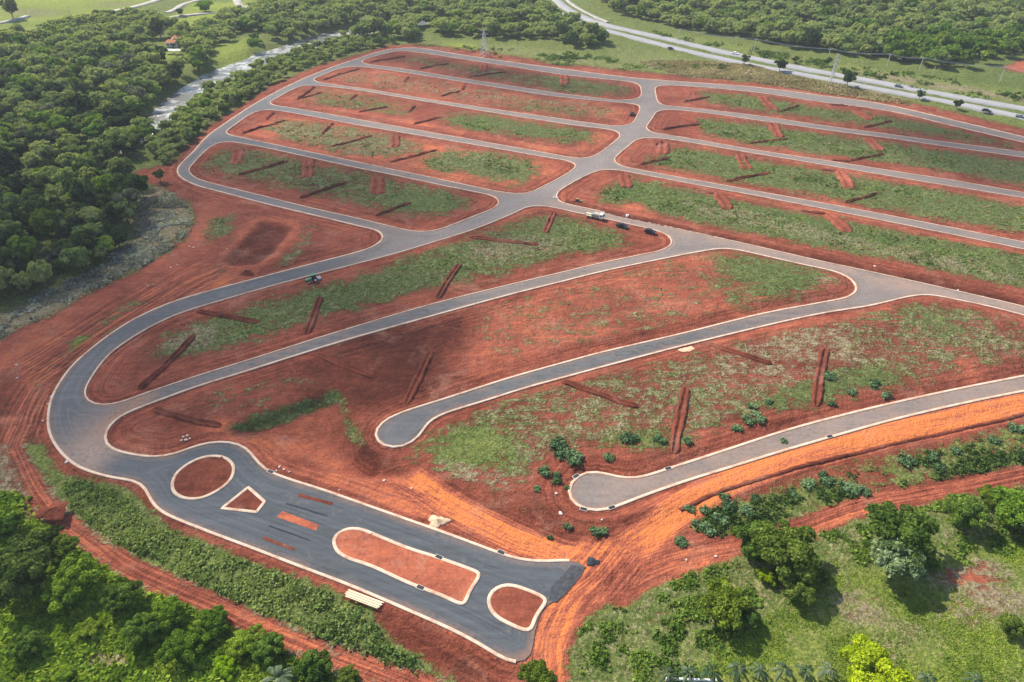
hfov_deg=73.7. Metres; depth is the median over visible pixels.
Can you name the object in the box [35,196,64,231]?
forest tree
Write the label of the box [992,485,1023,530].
leafy tree
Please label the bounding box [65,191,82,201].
forest tree
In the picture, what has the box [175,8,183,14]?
leafy tree
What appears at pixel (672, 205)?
field weeds
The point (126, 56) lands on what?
forest tree
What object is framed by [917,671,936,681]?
palm tree
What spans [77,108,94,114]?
forest tree
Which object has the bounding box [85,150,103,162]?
forest tree
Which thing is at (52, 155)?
forest tree
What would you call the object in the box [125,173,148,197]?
leafy tree
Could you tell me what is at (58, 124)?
forest tree
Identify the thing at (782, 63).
leafy tree
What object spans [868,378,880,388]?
broadleaf shrub
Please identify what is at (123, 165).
forest tree
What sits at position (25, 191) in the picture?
forest tree
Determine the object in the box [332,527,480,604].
median island
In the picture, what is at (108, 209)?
forest tree
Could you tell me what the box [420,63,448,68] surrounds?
earth ridge
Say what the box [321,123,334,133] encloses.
earth ridge
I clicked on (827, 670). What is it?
palm tree
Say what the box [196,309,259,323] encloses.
earth ridge
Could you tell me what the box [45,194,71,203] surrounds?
forest tree
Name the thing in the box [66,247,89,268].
forest tree
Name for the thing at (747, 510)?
broadleaf shrub
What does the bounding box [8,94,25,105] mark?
forest tree
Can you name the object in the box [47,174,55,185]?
forest tree
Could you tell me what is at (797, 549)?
spreading tree
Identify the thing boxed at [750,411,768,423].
broadleaf shrub
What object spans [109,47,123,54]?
forest tree
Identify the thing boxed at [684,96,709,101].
earth ridge
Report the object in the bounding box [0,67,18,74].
forest tree
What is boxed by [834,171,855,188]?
earth ridge
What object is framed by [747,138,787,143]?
earth ridge
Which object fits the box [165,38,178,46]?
outbuilding
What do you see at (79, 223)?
forest tree
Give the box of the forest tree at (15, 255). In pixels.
[0,245,26,273]
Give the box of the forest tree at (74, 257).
[58,246,87,272]
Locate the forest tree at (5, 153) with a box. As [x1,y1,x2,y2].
[0,146,11,164]
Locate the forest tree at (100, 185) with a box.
[90,174,114,194]
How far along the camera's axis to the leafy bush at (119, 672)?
121.87 m
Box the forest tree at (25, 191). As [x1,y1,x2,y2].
[21,187,34,200]
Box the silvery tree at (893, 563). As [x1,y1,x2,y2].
[869,535,925,579]
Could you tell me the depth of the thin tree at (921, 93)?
372.35 m
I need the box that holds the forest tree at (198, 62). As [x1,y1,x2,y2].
[190,58,203,72]
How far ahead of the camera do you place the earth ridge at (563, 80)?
402.36 m
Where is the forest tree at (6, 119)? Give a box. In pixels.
[1,117,14,123]
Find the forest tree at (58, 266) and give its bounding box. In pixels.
[49,258,67,279]
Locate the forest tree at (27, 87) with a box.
[20,83,36,91]
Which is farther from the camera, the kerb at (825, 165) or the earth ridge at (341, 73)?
the earth ridge at (341, 73)
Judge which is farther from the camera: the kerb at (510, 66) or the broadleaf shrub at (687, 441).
the kerb at (510, 66)
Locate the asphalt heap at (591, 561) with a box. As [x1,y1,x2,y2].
[587,557,599,565]
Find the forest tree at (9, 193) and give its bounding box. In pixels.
[0,192,14,196]
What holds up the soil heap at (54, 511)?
on the ground at (634, 550)
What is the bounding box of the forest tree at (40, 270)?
[26,259,52,287]
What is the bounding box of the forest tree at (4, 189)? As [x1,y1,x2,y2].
[0,185,10,193]
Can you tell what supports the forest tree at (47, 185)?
on the ground at (634, 550)
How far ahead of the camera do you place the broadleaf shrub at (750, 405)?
174.85 m
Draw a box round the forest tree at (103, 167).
[99,164,107,170]
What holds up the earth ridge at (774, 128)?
on the ground at (634, 550)
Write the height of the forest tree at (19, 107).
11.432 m
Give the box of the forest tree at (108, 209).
[102,201,128,222]
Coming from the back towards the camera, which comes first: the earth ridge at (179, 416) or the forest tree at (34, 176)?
the forest tree at (34, 176)
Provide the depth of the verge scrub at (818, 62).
416.54 m
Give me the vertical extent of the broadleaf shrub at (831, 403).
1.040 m
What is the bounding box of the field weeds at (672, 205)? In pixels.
[164,69,1023,500]
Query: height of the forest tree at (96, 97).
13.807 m
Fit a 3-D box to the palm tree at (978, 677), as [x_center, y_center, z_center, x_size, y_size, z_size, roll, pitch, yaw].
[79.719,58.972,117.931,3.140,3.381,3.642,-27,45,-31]
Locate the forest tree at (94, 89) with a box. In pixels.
[90,87,104,92]
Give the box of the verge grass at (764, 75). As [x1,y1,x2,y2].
[641,59,911,104]
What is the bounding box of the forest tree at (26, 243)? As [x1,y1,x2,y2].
[5,235,36,263]
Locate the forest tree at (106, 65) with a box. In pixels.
[97,62,116,68]
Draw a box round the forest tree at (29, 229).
[20,225,33,236]
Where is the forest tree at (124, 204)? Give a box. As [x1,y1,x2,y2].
[110,197,137,224]
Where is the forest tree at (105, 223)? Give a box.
[92,218,111,230]
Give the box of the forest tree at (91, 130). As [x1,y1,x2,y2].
[81,123,101,136]
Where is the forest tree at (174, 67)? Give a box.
[165,60,184,84]
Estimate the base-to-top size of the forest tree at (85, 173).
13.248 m
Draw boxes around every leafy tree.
[0,0,17,18]
[0,513,24,539]
[40,552,102,613]
[49,534,80,565]
[75,617,101,636]
[100,579,143,617]
[120,611,158,652]
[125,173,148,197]
[157,626,210,664]
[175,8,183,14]
[213,655,237,681]
[225,623,266,656]
[249,631,284,664]
[291,649,332,681]
[516,659,557,681]
[699,577,751,630]
[731,520,772,562]
[741,54,750,63]
[741,605,762,628]
[774,58,788,70]
[778,568,816,606]
[839,633,913,681]
[842,69,857,84]
[942,493,993,528]
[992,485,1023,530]
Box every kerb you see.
[47,47,1023,663]
[84,205,671,404]
[189,141,498,231]
[226,109,575,193]
[270,85,619,157]
[314,66,639,125]
[362,51,641,99]
[556,169,1023,306]
[568,375,1023,511]
[614,137,1023,241]
[646,109,1023,192]
[655,85,1023,151]
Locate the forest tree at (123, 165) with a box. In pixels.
[107,156,135,176]
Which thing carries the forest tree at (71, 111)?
on the ground at (634, 550)
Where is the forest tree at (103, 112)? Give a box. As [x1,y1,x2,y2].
[91,108,106,116]
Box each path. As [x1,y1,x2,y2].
[0,15,30,23]
[164,0,201,12]
[168,5,247,17]
[233,0,244,6]
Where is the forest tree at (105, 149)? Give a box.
[89,142,112,160]
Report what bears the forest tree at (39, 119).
on the ground at (634, 550)
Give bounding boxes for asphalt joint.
[268,525,310,540]
[286,503,327,515]
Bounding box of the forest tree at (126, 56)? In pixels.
[119,53,136,62]
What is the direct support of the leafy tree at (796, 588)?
on the ground at (634, 550)
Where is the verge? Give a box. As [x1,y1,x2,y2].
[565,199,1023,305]
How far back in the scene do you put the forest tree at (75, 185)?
255.32 m
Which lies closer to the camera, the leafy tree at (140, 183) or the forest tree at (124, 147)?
the leafy tree at (140, 183)
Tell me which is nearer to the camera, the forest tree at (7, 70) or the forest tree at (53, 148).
the forest tree at (53, 148)
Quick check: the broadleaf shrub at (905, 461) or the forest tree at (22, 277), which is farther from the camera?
the forest tree at (22, 277)
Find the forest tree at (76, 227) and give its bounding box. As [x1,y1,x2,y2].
[72,222,96,229]
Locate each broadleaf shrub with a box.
[533,485,540,491]
[535,465,550,478]
[546,435,567,449]
[551,471,559,477]
[551,476,562,484]
[553,444,579,460]
[563,521,572,529]
[567,451,583,467]
[589,525,608,538]
[602,452,615,461]
[618,429,634,444]
[632,433,640,441]
[652,433,666,445]
[673,535,689,547]
[683,436,693,444]
[684,504,695,512]
[691,519,702,530]
[699,504,710,514]
[701,521,717,535]
[711,512,729,524]
[718,491,729,500]
[721,498,736,511]
[730,423,743,431]
[738,504,753,516]
[741,414,755,424]
[746,402,759,408]
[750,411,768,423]
[751,493,761,501]
[765,398,773,405]
[780,436,787,442]
[783,487,803,499]
[797,477,817,491]
[818,469,827,476]
[818,475,835,486]
[821,370,837,379]
[827,400,836,405]
[837,480,865,496]
[846,387,857,396]
[862,485,871,497]
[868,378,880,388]
[881,390,892,398]
[896,452,918,467]
[926,449,938,460]
[931,462,948,471]
[949,447,963,454]
[985,436,1001,444]
[1006,420,1023,433]
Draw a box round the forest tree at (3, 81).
[0,78,9,87]
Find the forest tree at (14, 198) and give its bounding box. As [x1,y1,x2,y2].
[0,194,23,207]
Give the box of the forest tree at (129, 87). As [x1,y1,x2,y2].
[124,85,135,93]
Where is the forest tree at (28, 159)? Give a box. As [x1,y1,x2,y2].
[20,152,42,167]
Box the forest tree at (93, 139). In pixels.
[86,137,99,143]
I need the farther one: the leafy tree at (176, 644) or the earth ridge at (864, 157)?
the earth ridge at (864, 157)
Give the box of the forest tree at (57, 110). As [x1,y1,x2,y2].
[50,106,67,115]
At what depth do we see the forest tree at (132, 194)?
252.15 m
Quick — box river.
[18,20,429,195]
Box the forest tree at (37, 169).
[29,166,47,171]
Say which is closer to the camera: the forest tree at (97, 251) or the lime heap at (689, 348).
the lime heap at (689, 348)
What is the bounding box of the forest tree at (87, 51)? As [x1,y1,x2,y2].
[79,48,98,55]
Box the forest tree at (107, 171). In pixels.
[99,168,114,175]
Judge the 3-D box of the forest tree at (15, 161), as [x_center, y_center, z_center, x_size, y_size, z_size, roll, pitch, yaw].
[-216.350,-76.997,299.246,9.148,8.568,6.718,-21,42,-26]
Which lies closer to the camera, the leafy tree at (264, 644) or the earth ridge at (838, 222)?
the leafy tree at (264, 644)
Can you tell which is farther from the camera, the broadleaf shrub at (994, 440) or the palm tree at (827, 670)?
the broadleaf shrub at (994, 440)
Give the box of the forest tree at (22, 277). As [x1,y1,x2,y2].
[8,271,32,294]
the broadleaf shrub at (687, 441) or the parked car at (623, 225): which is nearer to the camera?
the broadleaf shrub at (687, 441)
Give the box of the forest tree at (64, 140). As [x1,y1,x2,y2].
[55,133,79,147]
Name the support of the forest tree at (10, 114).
on the ground at (634, 550)
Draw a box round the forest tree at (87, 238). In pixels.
[71,228,99,257]
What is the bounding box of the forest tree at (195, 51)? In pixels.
[188,48,204,67]
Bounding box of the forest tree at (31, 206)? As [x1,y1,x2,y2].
[20,200,36,212]
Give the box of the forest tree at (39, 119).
[29,116,49,123]
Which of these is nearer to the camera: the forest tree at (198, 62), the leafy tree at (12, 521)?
the leafy tree at (12, 521)
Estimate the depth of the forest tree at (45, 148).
305.67 m
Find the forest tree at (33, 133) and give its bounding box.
[24,124,42,142]
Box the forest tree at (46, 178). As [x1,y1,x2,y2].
[41,171,52,182]
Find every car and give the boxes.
[616,222,627,228]
[644,228,656,234]
[981,108,991,112]
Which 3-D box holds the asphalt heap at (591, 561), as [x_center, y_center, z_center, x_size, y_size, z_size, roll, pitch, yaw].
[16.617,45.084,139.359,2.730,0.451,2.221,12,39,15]
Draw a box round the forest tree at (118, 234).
[100,225,127,247]
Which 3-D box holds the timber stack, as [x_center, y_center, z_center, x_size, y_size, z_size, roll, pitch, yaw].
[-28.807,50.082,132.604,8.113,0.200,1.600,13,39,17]
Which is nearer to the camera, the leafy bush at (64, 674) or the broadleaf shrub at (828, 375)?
the leafy bush at (64, 674)
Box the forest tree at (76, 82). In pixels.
[67,77,88,92]
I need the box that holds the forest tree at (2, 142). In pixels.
[0,136,7,145]
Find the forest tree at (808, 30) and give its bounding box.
[803,27,819,45]
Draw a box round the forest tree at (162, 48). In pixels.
[148,45,167,63]
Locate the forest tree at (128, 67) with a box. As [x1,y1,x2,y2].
[120,63,139,72]
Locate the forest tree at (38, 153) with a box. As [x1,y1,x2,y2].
[25,149,42,157]
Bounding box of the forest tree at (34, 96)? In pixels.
[21,91,41,101]
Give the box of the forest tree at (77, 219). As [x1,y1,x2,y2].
[70,211,82,223]
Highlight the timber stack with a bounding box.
[345,589,383,608]
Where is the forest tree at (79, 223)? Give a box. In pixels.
[68,222,86,231]
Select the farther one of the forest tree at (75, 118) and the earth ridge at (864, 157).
the forest tree at (75, 118)
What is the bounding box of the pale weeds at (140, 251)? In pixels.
[0,187,193,337]
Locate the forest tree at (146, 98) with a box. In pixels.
[139,93,154,107]
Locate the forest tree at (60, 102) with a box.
[53,97,70,108]
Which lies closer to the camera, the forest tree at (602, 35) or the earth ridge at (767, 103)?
the earth ridge at (767, 103)
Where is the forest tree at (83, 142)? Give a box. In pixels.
[77,140,90,145]
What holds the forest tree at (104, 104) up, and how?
on the ground at (634, 550)
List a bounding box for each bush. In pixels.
[5,625,47,659]
[45,524,64,539]
[51,664,73,681]
[111,666,126,681]
[151,169,164,180]
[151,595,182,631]
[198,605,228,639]
[337,663,359,681]
[755,567,775,585]
[976,484,996,506]
[998,612,1023,637]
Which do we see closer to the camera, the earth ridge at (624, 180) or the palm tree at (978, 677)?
the palm tree at (978, 677)
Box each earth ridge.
[137,334,195,389]
[152,406,221,427]
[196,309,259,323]
[230,148,244,163]
[238,160,287,174]
[242,120,285,133]
[265,112,274,119]
[297,86,314,99]
[300,92,322,98]
[300,182,346,198]
[301,158,314,177]
[304,297,322,333]
[315,352,375,377]
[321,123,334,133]
[324,68,358,79]
[329,135,371,146]
[359,106,386,111]
[369,176,386,194]
[370,56,405,62]
[375,202,411,215]
[388,135,400,146]
[389,149,435,162]
[403,351,434,403]
[414,116,440,124]
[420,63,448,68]
[436,263,461,298]
[441,90,459,96]
[468,235,538,245]
[470,71,506,76]
[479,64,487,71]
[542,211,555,232]
[559,75,569,84]
[561,379,638,407]
[617,174,632,187]
[640,157,669,164]
[656,142,670,153]
[663,123,699,129]
[670,387,690,453]
[680,114,698,122]
[683,87,695,94]
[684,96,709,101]
[704,342,772,364]
[714,192,732,209]
[726,172,770,181]
[734,154,753,169]
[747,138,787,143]
[758,96,778,109]
[767,122,784,136]
[778,105,799,112]
[800,209,825,214]
[811,348,829,406]
[820,168,836,171]
[824,213,852,232]
[831,159,849,161]
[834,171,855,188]
[845,192,877,202]
[847,105,872,119]
[850,153,884,160]
[863,137,884,150]
[864,120,891,127]
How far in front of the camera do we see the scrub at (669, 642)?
130.83 m
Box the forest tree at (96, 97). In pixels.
[88,91,107,106]
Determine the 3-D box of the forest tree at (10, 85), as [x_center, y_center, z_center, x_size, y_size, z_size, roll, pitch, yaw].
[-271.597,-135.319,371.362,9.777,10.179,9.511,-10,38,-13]
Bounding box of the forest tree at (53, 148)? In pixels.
[42,143,59,151]
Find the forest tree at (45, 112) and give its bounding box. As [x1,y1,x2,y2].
[35,109,51,116]
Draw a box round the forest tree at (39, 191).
[23,188,45,199]
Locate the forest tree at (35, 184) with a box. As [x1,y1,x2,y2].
[26,180,45,193]
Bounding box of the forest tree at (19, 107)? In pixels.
[13,103,32,122]
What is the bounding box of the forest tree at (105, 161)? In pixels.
[103,157,121,163]
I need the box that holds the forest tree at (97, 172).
[93,167,105,177]
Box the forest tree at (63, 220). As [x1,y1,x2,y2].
[50,208,75,235]
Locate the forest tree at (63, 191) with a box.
[58,178,82,194]
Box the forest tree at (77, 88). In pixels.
[69,86,81,91]
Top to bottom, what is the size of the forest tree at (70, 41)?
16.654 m
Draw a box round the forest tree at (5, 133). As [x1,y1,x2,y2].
[0,126,13,141]
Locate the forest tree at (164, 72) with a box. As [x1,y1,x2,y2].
[156,68,171,76]
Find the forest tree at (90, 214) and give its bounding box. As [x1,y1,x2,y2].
[76,206,106,222]
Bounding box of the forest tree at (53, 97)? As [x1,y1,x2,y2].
[47,92,64,101]
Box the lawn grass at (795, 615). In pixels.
[699,542,1023,681]
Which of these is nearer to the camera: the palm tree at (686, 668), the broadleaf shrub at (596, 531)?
the palm tree at (686, 668)
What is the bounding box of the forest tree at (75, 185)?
[61,177,93,205]
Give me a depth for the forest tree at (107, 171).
279.20 m
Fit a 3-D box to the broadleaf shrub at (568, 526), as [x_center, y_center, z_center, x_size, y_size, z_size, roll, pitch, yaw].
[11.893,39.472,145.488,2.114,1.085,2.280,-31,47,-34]
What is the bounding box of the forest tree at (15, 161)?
[4,156,22,170]
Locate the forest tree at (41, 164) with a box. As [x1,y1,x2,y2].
[27,158,54,167]
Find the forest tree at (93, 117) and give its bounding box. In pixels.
[82,113,102,126]
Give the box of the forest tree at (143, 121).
[130,117,154,130]
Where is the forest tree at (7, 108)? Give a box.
[0,105,14,116]
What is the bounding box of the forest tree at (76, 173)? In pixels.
[72,169,78,177]
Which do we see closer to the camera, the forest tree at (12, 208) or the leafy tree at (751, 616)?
the leafy tree at (751, 616)
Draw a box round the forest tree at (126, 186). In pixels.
[118,184,137,192]
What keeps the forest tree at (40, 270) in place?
on the ground at (634, 550)
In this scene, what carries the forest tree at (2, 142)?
on the ground at (634, 550)
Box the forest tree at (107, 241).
[93,235,114,255]
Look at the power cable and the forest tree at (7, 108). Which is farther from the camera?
the power cable
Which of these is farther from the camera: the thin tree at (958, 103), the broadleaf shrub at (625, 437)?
the thin tree at (958, 103)
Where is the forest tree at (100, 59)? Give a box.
[98,57,113,62]
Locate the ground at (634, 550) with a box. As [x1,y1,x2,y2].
[0,0,1023,681]
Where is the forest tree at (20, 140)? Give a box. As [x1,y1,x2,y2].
[10,138,29,154]
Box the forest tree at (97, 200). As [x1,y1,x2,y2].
[84,193,112,208]
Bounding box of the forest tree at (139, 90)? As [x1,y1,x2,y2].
[127,86,145,104]
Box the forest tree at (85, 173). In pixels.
[78,166,96,180]
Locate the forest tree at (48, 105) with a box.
[39,102,54,110]
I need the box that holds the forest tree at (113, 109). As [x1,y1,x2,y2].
[103,103,120,117]
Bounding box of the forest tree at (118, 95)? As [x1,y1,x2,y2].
[111,92,129,98]
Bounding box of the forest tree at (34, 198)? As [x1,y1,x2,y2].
[21,194,44,206]
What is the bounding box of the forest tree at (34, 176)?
[20,170,47,184]
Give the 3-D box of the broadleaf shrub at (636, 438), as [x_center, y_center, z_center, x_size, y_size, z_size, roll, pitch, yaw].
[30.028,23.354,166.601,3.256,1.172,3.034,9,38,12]
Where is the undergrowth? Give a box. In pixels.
[0,489,364,681]
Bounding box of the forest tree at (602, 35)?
[595,30,609,41]
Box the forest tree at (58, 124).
[46,116,70,128]
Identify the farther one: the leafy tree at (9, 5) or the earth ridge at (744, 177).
the leafy tree at (9, 5)
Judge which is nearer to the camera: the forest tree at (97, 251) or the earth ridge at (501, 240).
the forest tree at (97, 251)
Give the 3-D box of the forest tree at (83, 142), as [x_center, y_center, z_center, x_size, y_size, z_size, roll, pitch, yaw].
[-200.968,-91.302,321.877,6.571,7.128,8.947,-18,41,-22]
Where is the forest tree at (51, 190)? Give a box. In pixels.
[44,187,64,195]
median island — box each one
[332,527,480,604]
[487,583,546,631]
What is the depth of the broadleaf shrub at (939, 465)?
159.58 m
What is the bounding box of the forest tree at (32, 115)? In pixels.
[25,110,41,118]
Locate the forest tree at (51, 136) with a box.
[44,129,58,147]
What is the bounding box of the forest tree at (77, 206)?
[66,201,90,219]
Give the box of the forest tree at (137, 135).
[132,133,140,144]
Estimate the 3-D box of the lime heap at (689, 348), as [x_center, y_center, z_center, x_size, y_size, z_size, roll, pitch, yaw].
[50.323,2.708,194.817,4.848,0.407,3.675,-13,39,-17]
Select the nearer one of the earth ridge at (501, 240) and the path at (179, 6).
the earth ridge at (501, 240)
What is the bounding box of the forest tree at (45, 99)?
[34,97,49,104]
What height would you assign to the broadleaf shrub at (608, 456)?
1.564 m
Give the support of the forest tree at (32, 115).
on the ground at (634, 550)
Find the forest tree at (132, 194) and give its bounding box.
[111,188,141,220]
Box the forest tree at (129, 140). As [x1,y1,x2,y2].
[116,134,135,156]
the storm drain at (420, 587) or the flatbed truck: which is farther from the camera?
the flatbed truck
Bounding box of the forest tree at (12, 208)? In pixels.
[0,202,20,216]
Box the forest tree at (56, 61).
[45,57,62,66]
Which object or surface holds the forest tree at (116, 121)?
on the ground at (634, 550)
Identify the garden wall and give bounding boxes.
[666,677,716,681]
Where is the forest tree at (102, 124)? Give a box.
[92,119,107,133]
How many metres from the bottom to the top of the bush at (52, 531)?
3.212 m
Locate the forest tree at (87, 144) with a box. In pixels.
[84,142,98,150]
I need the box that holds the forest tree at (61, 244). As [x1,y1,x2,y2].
[42,238,79,256]
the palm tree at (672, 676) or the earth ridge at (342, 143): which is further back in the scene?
the earth ridge at (342, 143)
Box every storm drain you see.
[416,584,424,590]
[435,554,443,559]
[497,549,505,555]
[579,506,587,511]
[608,505,615,509]
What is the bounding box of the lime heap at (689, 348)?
[678,346,694,351]
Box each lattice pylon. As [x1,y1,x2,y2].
[479,28,488,56]
[828,54,840,83]
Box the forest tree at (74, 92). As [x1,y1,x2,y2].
[63,90,81,94]
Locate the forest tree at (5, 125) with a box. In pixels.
[0,123,13,141]
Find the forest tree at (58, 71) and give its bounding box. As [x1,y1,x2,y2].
[50,65,68,77]
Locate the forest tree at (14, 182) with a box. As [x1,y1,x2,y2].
[1,171,27,193]
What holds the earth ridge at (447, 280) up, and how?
on the ground at (634, 550)
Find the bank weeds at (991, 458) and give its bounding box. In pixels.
[690,433,1023,537]
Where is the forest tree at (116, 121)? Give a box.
[106,115,129,126]
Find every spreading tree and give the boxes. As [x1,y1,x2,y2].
[0,528,50,608]
[148,17,166,37]
[194,0,213,11]
[748,519,822,583]
[864,500,939,561]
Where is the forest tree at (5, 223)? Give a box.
[0,220,28,238]
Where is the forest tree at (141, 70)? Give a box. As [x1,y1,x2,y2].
[131,66,152,76]
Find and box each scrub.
[577,485,1023,681]
[651,30,1023,101]
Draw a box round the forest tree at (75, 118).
[72,114,81,121]
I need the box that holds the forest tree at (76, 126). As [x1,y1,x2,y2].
[65,121,86,136]
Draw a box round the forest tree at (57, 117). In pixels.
[50,114,71,127]
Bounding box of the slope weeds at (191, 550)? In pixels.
[61,477,436,675]
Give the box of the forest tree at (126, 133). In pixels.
[111,130,129,154]
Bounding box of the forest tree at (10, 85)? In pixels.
[1,82,19,89]
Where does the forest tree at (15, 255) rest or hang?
on the ground at (634, 550)
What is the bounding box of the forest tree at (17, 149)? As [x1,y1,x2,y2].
[6,141,25,156]
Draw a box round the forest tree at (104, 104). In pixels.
[99,100,112,109]
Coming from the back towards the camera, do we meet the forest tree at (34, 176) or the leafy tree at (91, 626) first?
the forest tree at (34, 176)
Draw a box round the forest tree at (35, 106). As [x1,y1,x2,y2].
[32,102,43,109]
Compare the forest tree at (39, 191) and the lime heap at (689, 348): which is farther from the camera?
the forest tree at (39, 191)
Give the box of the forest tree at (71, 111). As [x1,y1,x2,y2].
[62,107,77,118]
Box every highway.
[552,0,1023,111]
[561,12,1023,119]
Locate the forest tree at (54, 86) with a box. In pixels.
[43,81,64,92]
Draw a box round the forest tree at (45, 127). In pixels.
[37,123,51,131]
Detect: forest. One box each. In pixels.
[0,0,1023,181]
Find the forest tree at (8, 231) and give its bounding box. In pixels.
[0,224,24,247]
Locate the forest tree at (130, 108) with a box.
[120,102,140,114]
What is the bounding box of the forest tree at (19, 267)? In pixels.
[0,259,23,272]
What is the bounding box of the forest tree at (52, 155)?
[48,149,68,160]
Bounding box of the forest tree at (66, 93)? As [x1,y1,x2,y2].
[60,91,73,97]
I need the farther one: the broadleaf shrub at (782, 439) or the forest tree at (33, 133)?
the forest tree at (33, 133)
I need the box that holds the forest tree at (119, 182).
[107,173,136,192]
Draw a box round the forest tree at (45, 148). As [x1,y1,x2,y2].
[31,144,51,158]
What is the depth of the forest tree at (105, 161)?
288.68 m
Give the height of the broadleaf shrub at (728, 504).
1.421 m
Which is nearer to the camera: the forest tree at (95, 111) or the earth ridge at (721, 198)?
the earth ridge at (721, 198)
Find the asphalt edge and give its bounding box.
[548,565,585,601]
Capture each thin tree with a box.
[823,56,832,63]
[917,90,925,98]
[953,99,963,108]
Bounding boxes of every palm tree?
[261,665,299,681]
[657,665,678,681]
[678,665,696,681]
[699,662,722,681]
[727,661,747,681]
[747,662,769,681]
[771,662,792,681]
[794,664,813,681]
[816,661,838,679]
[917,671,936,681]
[960,671,982,681]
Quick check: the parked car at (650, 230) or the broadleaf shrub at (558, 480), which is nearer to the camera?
the broadleaf shrub at (558, 480)
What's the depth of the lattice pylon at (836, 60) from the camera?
393.14 m
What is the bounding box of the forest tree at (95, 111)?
[82,109,103,115]
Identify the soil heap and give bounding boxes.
[34,501,67,519]
[239,270,253,275]
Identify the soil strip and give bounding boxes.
[262,537,295,550]
[277,511,318,530]
[298,493,332,505]
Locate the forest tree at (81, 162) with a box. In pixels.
[71,158,97,170]
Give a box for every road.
[50,48,1023,661]
[73,0,161,22]
[565,0,609,21]
[571,377,1023,508]
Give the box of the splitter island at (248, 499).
[220,486,265,512]
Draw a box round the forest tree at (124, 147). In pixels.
[118,142,136,157]
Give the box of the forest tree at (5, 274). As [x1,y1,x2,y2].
[0,266,14,296]
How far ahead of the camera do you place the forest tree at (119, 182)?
262.55 m
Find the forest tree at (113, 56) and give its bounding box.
[106,54,119,59]
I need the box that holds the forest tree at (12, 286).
[8,272,26,292]
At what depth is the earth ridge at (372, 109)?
362.29 m
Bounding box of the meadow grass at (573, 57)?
[412,44,729,71]
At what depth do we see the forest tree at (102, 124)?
327.83 m
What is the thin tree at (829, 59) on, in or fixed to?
on the ground at (634, 550)
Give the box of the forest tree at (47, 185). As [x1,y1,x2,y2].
[41,183,54,188]
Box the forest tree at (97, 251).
[86,246,108,260]
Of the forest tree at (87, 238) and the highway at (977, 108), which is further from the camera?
the highway at (977, 108)
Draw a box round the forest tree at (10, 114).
[2,111,19,117]
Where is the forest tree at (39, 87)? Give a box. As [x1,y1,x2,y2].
[33,84,47,92]
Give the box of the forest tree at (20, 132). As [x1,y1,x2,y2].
[8,125,28,148]
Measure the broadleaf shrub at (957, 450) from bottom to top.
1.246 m
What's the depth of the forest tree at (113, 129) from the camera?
312.17 m
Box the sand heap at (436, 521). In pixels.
[428,515,450,527]
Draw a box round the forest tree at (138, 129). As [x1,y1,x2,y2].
[128,125,153,141]
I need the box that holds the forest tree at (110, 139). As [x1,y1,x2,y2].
[98,133,124,157]
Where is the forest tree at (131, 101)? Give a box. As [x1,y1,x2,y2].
[124,98,144,109]
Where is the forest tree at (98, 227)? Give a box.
[70,222,103,236]
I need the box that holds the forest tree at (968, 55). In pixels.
[960,49,976,66]
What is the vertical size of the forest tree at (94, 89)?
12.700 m
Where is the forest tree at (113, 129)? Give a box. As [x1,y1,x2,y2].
[103,126,120,153]
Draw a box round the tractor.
[305,273,321,283]
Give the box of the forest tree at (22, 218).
[12,212,29,225]
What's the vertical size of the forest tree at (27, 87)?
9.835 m
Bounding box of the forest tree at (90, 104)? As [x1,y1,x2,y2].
[83,100,94,108]
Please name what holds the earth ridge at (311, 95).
on the ground at (634, 550)
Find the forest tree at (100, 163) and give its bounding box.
[84,157,102,166]
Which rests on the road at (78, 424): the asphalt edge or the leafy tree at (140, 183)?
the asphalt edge
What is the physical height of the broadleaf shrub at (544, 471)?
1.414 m
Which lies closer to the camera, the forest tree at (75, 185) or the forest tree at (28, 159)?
the forest tree at (75, 185)
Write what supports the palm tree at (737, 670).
on the ground at (634, 550)
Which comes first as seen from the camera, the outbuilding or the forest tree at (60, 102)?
the forest tree at (60, 102)
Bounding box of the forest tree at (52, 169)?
[45,165,58,173]
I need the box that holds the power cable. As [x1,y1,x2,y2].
[680,29,1023,71]
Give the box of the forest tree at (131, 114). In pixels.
[121,112,135,124]
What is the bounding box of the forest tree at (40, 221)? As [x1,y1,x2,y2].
[28,207,55,241]
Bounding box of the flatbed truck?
[585,212,604,220]
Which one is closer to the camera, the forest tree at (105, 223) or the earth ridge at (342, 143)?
the forest tree at (105, 223)
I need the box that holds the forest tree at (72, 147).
[62,141,86,153]
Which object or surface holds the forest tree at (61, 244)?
on the ground at (634, 550)
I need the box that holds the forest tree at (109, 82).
[104,79,119,88]
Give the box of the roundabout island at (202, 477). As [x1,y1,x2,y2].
[171,455,234,499]
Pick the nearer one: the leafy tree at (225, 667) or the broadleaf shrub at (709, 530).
the leafy tree at (225, 667)
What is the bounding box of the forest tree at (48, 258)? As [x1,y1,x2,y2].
[37,247,60,262]
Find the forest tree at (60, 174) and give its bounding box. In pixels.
[51,167,74,183]
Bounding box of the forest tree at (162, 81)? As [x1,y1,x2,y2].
[154,76,172,90]
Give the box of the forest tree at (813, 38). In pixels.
[806,31,822,49]
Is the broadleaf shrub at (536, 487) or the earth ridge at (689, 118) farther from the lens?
the earth ridge at (689, 118)
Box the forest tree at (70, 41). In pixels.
[64,37,81,47]
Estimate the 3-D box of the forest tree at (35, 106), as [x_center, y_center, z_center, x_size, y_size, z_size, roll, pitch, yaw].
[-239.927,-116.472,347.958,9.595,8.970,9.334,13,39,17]
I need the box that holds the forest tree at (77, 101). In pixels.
[65,92,89,110]
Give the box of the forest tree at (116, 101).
[106,98,122,104]
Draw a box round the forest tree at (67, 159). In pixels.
[55,152,77,170]

